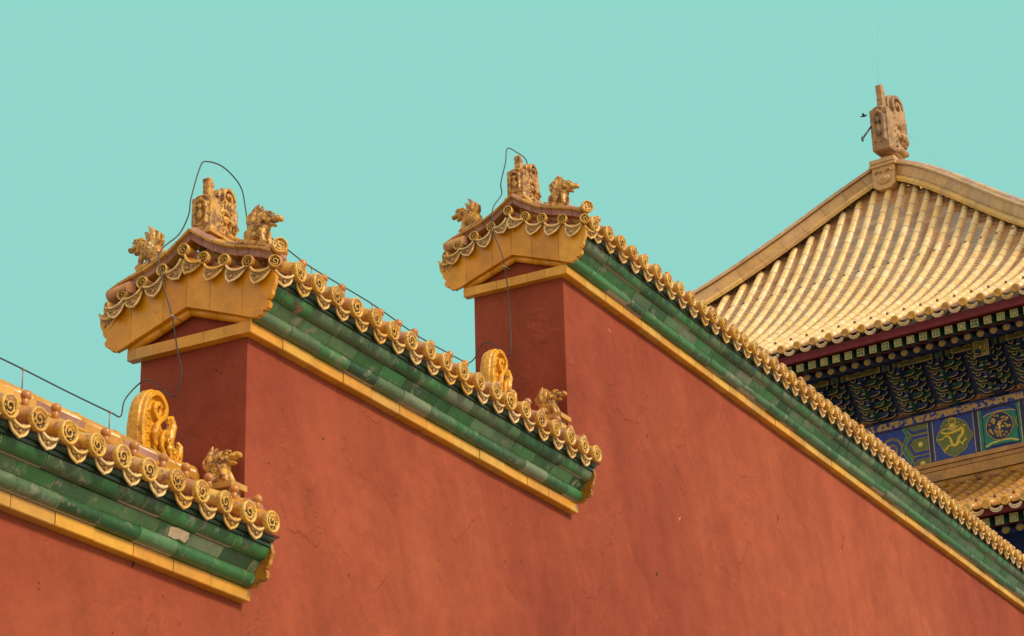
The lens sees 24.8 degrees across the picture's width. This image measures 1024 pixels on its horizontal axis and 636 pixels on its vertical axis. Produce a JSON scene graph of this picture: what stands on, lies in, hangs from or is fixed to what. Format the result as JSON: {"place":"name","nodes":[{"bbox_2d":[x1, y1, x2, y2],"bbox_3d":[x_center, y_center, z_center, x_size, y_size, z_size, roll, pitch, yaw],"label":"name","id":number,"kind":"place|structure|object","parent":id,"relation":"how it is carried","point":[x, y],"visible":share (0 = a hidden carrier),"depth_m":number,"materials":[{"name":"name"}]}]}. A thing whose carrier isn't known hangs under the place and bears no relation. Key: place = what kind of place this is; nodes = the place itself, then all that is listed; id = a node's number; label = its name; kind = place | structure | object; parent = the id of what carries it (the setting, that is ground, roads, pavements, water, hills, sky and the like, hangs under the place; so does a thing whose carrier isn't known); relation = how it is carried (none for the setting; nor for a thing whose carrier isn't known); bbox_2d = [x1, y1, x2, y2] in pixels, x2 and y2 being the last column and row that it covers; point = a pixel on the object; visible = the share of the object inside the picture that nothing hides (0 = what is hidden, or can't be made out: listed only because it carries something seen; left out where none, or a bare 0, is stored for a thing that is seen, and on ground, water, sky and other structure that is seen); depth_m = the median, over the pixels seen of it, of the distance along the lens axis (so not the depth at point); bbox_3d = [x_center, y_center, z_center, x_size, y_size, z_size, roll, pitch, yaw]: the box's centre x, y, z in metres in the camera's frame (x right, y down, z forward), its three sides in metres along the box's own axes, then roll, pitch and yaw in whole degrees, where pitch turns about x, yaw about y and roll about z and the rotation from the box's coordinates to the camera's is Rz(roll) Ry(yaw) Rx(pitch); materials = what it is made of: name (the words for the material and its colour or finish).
{"place":"outdoors","nodes":[
{"label":"outdoors","id":0,"kind":"place"},
{"bbox_2d":[0,0,1023,435],"label":"sky","id":1,"kind":"structure","parent":0,"point":[698,132],"materials":[{"name":"teal"}]},
{"bbox_2d":[693,154,1023,553],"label":"palace hall","id":2,"kind":"structure","parent":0,"point":[882,298],"depth_m":46.34,"materials":[{"name":"ceramic"}]},
{"bbox_2d":[861,84,909,159],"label":"ridge finial","id":3,"kind":"object","parent":2,"relation":"on","point":[888,128],"visible":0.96,"depth_m":52.41,"materials":[{"name":"beige ceramic"}]},
{"label":"ground","id":4,"kind":"structure","parent":0,"visible":0},
{"bbox_2d":[0,379,280,635],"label":"courtyard wall","id":5,"kind":"structure","parent":4,"relation":"on","point":[105,531],"depth_m":9.75,"materials":[{"name":"red paint"}]},
{"bbox_2d":[0,161,247,428],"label":"lightning cable","id":6,"kind":"object","parent":5,"relation":"attached to","point":[23,369],"visible":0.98,"depth_m":11.19,"materials":[{"name":"metal"}]},
{"bbox_2d":[126,389,182,463],"bbox_3d":[-1.635,0.579,10.846,0.116,0.459,0.450,-13,-25,26],"label":"ridge dragon","id":7,"kind":"object","parent":5,"relation":"on","point":[148,416],"visible":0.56,"depth_m":10.77,"materials":[{"name":"ceramic"}]},
{"bbox_2d":[202,446,246,496],"bbox_3d":[-1.347,0.733,10.776,0.225,0.301,0.126,-13,-25,26],"label":"roof beast","id":8,"kind":"object","parent":5,"relation":"on","point":[218,464],"visible":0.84,"depth_m":10.76,"materials":[{"name":"ceramic"}]},
{"bbox_2d":[98,227,601,635],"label":"courtyard wall","id":9,"kind":"structure","parent":4,"relation":"on","point":[398,480],"depth_m":11.65,"materials":[{"name":"red paint"}]},
{"bbox_2d":[128,226,165,271],"bbox_3d":[-1.813,-0.340,11.580,0.210,0.218,0.093,-29,-31,18],"label":"roof beast","id":10,"kind":"object","parent":9,"relation":"on","point":[148,248],"visible":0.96,"depth_m":11.54,"materials":[{"name":"ceramic"}]},
{"bbox_2d":[191,177,238,250],"bbox_3d":[-1.483,-0.506,11.641,0.142,0.374,0.291,-13,-25,26],"label":"ridge dragon","id":11,"kind":"object","parent":9,"relation":"on","point":[214,212],"visible":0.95,"depth_m":11.58,"materials":[{"name":"ceramic"}]},
{"bbox_2d":[237,204,283,245],"bbox_3d":[-1.202,-0.443,11.257,0.210,0.218,0.093,5,-16,32],"label":"roof beast","id":12,"kind":"object","parent":9,"relation":"on","point":[260,222],"visible":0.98,"depth_m":11.23,"materials":[{"name":"ceramic"}]},
{"bbox_2d":[272,148,527,365],"bbox_3d":[-0.756,-0.646,13.540,0.333,1.841,3.126,-13,-25,26],"label":"lightning cable","id":13,"kind":"object","parent":9,"relation":"attached to","point":[372,304],"visible":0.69,"depth_m":14.40,"materials":[{"name":"metal"}]},
{"bbox_2d":[480,349,516,400],"bbox_3d":[-0.055,0.433,14.058,0.116,0.459,0.450,-13,-25,26],"label":"ridge dragon","id":14,"kind":"object","parent":9,"relation":"on","point":[494,365],"visible":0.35,"depth_m":13.98,"materials":[{"name":"ceramic"}]},
{"bbox_2d":[535,387,570,427],"bbox_3d":[0.231,0.553,13.999,0.225,0.301,0.126,-13,-25,26],"label":"roof beast","id":15,"kind":"object","parent":9,"relation":"on","point":[547,400],"visible":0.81,"depth_m":13.98,"materials":[{"name":"ceramic"}]},
{"bbox_2d":[438,193,1023,635],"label":"courtyard wall","id":16,"kind":"structure","parent":4,"relation":"on","point":[744,487],"depth_m":15.67,"materials":[{"name":"red paint"}]},
{"bbox_2d":[452,199,481,232],"bbox_3d":[-0.284,-0.648,14.902,0.210,0.218,0.093,-29,-31,18],"label":"roof beast","id":17,"kind":"object","parent":16,"relation":"on","point":[469,216],"visible":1,"depth_m":14.86,"materials":[{"name":"ceramic"}]},
{"bbox_2d":[504,155,540,213],"bbox_3d":[0.076,-0.845,14.902,0.142,0.374,0.291,-13,-25,26],"label":"ridge dragon","id":18,"kind":"object","parent":16,"relation":"on","point":[522,181],"visible":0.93,"depth_m":14.82,"materials":[{"name":"ceramic"}]},
{"bbox_2d":[543,175,579,205],"bbox_3d":[0.321,-0.789,14.598,0.210,0.218,0.093,5,-16,32],"label":"roof beast","id":19,"kind":"object","parent":16,"relation":"on","point":[560,188],"visible":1,"depth_m":14.57,"materials":[{"name":"ceramic"}]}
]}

